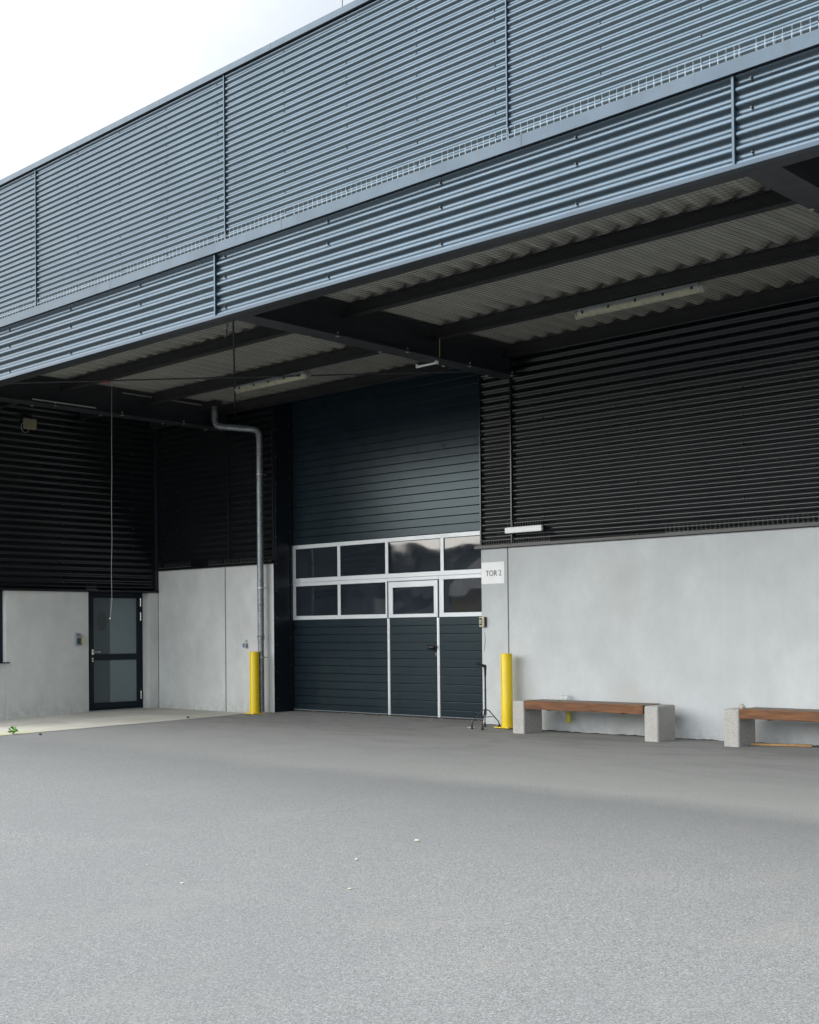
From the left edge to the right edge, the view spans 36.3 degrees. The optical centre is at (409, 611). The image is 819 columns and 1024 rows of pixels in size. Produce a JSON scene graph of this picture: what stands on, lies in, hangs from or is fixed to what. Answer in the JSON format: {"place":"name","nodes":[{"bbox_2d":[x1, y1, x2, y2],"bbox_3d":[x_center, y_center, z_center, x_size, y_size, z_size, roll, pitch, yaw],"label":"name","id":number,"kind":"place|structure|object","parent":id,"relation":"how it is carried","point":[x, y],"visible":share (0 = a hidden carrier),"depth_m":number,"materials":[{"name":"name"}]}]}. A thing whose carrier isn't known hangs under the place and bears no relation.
{"place":"outdoors","nodes":[
{"label":"outdoors","id":0,"kind":"place"},
{"bbox_2d":[0,708,243,734],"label":"path","id":1,"kind":"structure","parent":0,"point":[79,720],"depth_m":19.49,"materials":[{"name":"beige concrete"}]},
{"bbox_2d":[8,726,17,733],"bbox_3d":[-5.225,1.566,16.440,0.134,0.111,0.128,-1,-1,15],"label":"weed","id":2,"kind":"object","parent":1,"relation":"on","point":[13,729],"visible":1,"depth_m":16.43,"materials":[{"name":"green plant"}]},
{"bbox_2d":[0,0,353,179],"label":"sky","id":3,"kind":"structure","parent":0,"point":[70,70],"materials":[{"name":"white"}]},
{"bbox_2d":[0,711,818,1023],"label":"ground","id":4,"kind":"structure","parent":0,"point":[526,879],"depth_m":6.65,"materials":[{"name":"grey asphalt"}]},
{"bbox_2d":[244,651,263,713],"bbox_3d":[-2.454,1.130,19.783,0.250,0.984,0.250,-1,-1,43],"label":"bollard","id":5,"kind":"object","parent":4,"relation":"on","point":[254,682],"visible":1,"depth_m":19.71,"materials":[{"name":"yellow metal"}]},
{"bbox_2d":[287,712,472,720],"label":"litter","id":6,"kind":"object","parent":4,"relation":"on","point":[390,716],"visible":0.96,"depth_m":18.37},
{"bbox_2d":[0,0,818,745],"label":"warehouse","id":7,"kind":"structure","parent":4,"relation":"on","point":[394,502],"depth_m":16.39,"materials":[{"name":"metal"}]},
{"bbox_2d":[0,591,9,663],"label":"window","id":8,"kind":"structure","parent":7,"relation":"in","point":[1,592],"depth_m":19.94,"materials":[{"name":"paint"}]},
{"bbox_2d":[21,418,36,432],"bbox_3d":[-6.168,-2.998,20.224,0.060,0.233,0.263,-1,-1,43],"label":"wall box","id":9,"kind":"object","parent":7,"relation":"attached to","point":[28,423],"visible":1,"depth_m":20.21,"materials":[{"name":"beige plastic"}]},
{"bbox_2d":[75,633,80,645],"bbox_3d":[-5.526,0.473,20.821,0.049,0.207,0.100,-1,-1,43],"label":"intercom","id":10,"kind":"object","parent":7,"relation":"attached to","point":[77,639],"visible":1,"depth_m":20.80,"materials":[{"name":"grey plastic"}]},
{"bbox_2d":[103,381,111,618],"bbox_3d":[-4.258,-1.595,17.695,0.188,3.420,0.070,-1,-1,43],"label":"pull switch","id":11,"kind":"object","parent":7,"relation":"hanging from","point":[111,505],"visible":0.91,"depth_m":17.65,"materials":[{"name":"white plastic"}]},
{"bbox_2d":[4,242,215,316],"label":"bird spikes","id":12,"kind":"object","parent":7,"relation":"on","point":[107,279],"visible":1,"depth_m":14.47,"materials":[{"name":"silver metal"}]},
{"bbox_2d":[88,592,144,711],"bbox_3d":[-5.067,0.701,21.527,0.220,2.040,1.210,-1,-1,43],"label":"entrance door","id":13,"kind":"structure","parent":7,"relation":"in","point":[115,643],"depth_m":21.61,"materials":[{"name":"paint"}]},
{"bbox_2d":[23,320,447,413],"bbox_3d":[-2.460,-3.266,16.940,5.713,0.065,4.313,-1,-1,43],"label":"bird net","id":14,"kind":"object","parent":7,"relation":"attached to","point":[210,384],"visible":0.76,"depth_m":17.06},
{"bbox_2d":[207,400,266,712],"bbox_3d":[-2.769,-0.865,20.082,1.013,5.080,0.228,-1,-1,21],"label":"downpipe","id":15,"kind":"object","parent":7,"relation":"attached to","point":[259,485],"visible":0.98,"depth_m":19.89,"materials":[{"name":"metal"}]},
{"bbox_2d":[208,557,270,564],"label":"bird spikes","id":16,"kind":"object","parent":7,"relation":"on","point":[240,560],"visible":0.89,"depth_m":20.44,"materials":[{"name":"grey metal"}]},
{"bbox_2d":[234,371,310,393],"bbox_3d":[-1.946,-3.239,17.654,1.542,0.121,0.117,-1,-1,43],"label":"fluorescent lamp","id":17,"kind":"object","parent":7,"relation":"attached to","point":[258,385],"visible":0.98,"depth_m":17.61,"materials":[{"name":"grey plastic"}]},
{"bbox_2d":[291,369,482,720],"bbox_3d":[-0.341,-0.951,18.701,4.295,5.138,0.138,-1,-1,43],"label":"sectional door","id":18,"kind":"structure","parent":7,"relation":"in","point":[339,605],"depth_m":18.68,"materials":[{"name":"black metal"}]},
{"bbox_2d":[416,338,439,367],"bbox_3d":[0.257,-3.211,15.572,0.088,0.287,0.480,0,-1,-38],"label":"beam lamp","id":19,"kind":"object","parent":7,"relation":"attached to","point":[428,364],"visible":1,"depth_m":15.55,"materials":[{"name":"white plastic"}]},
{"bbox_2d":[216,54,735,241],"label":"bird spikes","id":20,"kind":"object","parent":7,"relation":"on","point":[483,144],"visible":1,"depth_m":10.53,"materials":[{"name":"silver metal"}]},
{"bbox_2d":[479,617,486,626],"bbox_3d":[0.985,0.144,16.881,0.090,0.138,0.078,-1,-1,43],"label":"door control","id":21,"kind":"object","parent":7,"relation":"attached to","point":[482,621],"depth_m":16.86,"materials":[{"name":"beige plastic"}]},
{"bbox_2d":[481,561,503,583],"bbox_3d":[1.120,-0.515,16.804,0.396,0.291,0.007,-1,-1,43],"label":"door sign","id":22,"kind":"object","parent":7,"relation":"attached to","point":[492,572],"visible":1,"depth_m":16.81,"materials":[{"name":"white plastic"}]},
{"bbox_2d":[477,534,546,545],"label":"bird spikes","id":23,"kind":"object","parent":7,"relation":"on","point":[512,543],"visible":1,"depth_m":16.52,"materials":[{"name":"grey metal"}]},
{"bbox_2d":[497,525,545,534],"bbox_3d":[1.459,-1.069,16.437,0.826,0.080,0.125,-1,-1,43],"label":"wall lamp","id":24,"kind":"object","parent":7,"relation":"attached to","point":[523,529],"visible":1,"depth_m":16.31,"materials":[{"name":"white plastic"}]},
{"bbox_2d":[507,518,540,527],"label":"bird spikes","id":25,"kind":"object","parent":24,"relation":"on","point":[522,522],"visible":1,"depth_m":16.38,"materials":[{"name":"grey metal"}]},
{"bbox_2d":[298,178,818,355],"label":"corrugated metal ceiling","id":26,"kind":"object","parent":7,"relation":"attached to","point":[599,280],"visible":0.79,"depth_m":12.86,"materials":[{"name":"grey metal"}]},
{"bbox_2d":[566,711,570,723],"bbox_3d":[1.969,1.241,15.865,0.178,0.384,0.118,-1,-1,19],"label":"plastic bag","id":27,"kind":"object","parent":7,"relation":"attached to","point":[568,717],"visible":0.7,"depth_m":15.80,"materials":[{"name":"yellow"}]},
{"bbox_2d":[574,281,707,319],"bbox_3d":[2.471,-3.351,13.492,1.622,0.121,0.117,-1,-1,43],"label":"fluorescent lamp","id":28,"kind":"object","parent":7,"relation":"attached to","point":[658,297],"visible":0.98,"depth_m":13.41,"materials":[{"name":"grey plastic"}]},
{"bbox_2d":[665,514,818,532],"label":"bird spikes","id":29,"kind":"object","parent":7,"relation":"on","point":[743,526],"visible":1,"depth_m":14.17,"materials":[{"name":"grey metal"}]},
{"bbox_2d":[738,24,818,54],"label":"bird spikes","id":30,"kind":"object","parent":7,"relation":"on","point":[781,36],"visible":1,"depth_m":8.71,"materials":[{"name":"silver metal"}]},
{"bbox_2d":[470,662,499,729],"bbox_3d":[0.988,1.109,16.402,0.307,0.875,0.301,-1,-1,43],"label":"walking cane","id":31,"kind":"object","parent":4,"relation":"on","point":[485,710],"visible":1,"depth_m":16.40,"materials":[{"name":"paint"}]},
{"bbox_2d":[494,653,512,728],"bbox_3d":[1.278,1.042,16.417,0.250,0.974,0.250,-1,-1,43],"label":"bollard","id":32,"kind":"object","parent":4,"relation":"on","point":[506,695],"visible":0.9,"depth_m":16.35,"materials":[{"name":"yellow metal"}]},
{"bbox_2d":[513,699,674,741],"bbox_3d":[2.210,1.327,15.247,2.140,0.440,0.393,-1,-1,43],"label":"bench","id":33,"kind":"object","parent":4,"relation":"on","point":[659,721],"visible":0.92,"depth_m":14.95,"materials":[{"name":"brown wood"}]},
{"bbox_2d":[486,724,818,746],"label":"edge dirt","id":34,"kind":"structure","parent":4,"relation":"on","point":[644,736],"depth_m":15.27,"materials":[{"name":"soil"}]},
{"bbox_2d":[724,707,818,746],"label":"bench","id":35,"kind":"object","parent":4,"relation":"on","point":[739,726],"visible":0.91,"depth_m":13.69,"materials":[{"name":"brown wood"}]},
{"bbox_2d":[750,743,811,746],"bbox_3d":[4.073,1.466,13.713,0.667,0.026,0.044,-1,-1,26],"label":"wooden lath","id":36,"kind":"object","parent":4,"relation":"on","point":[791,745],"visible":1,"depth_m":13.68,"materials":[{"name":"beige wood"}]}
]}

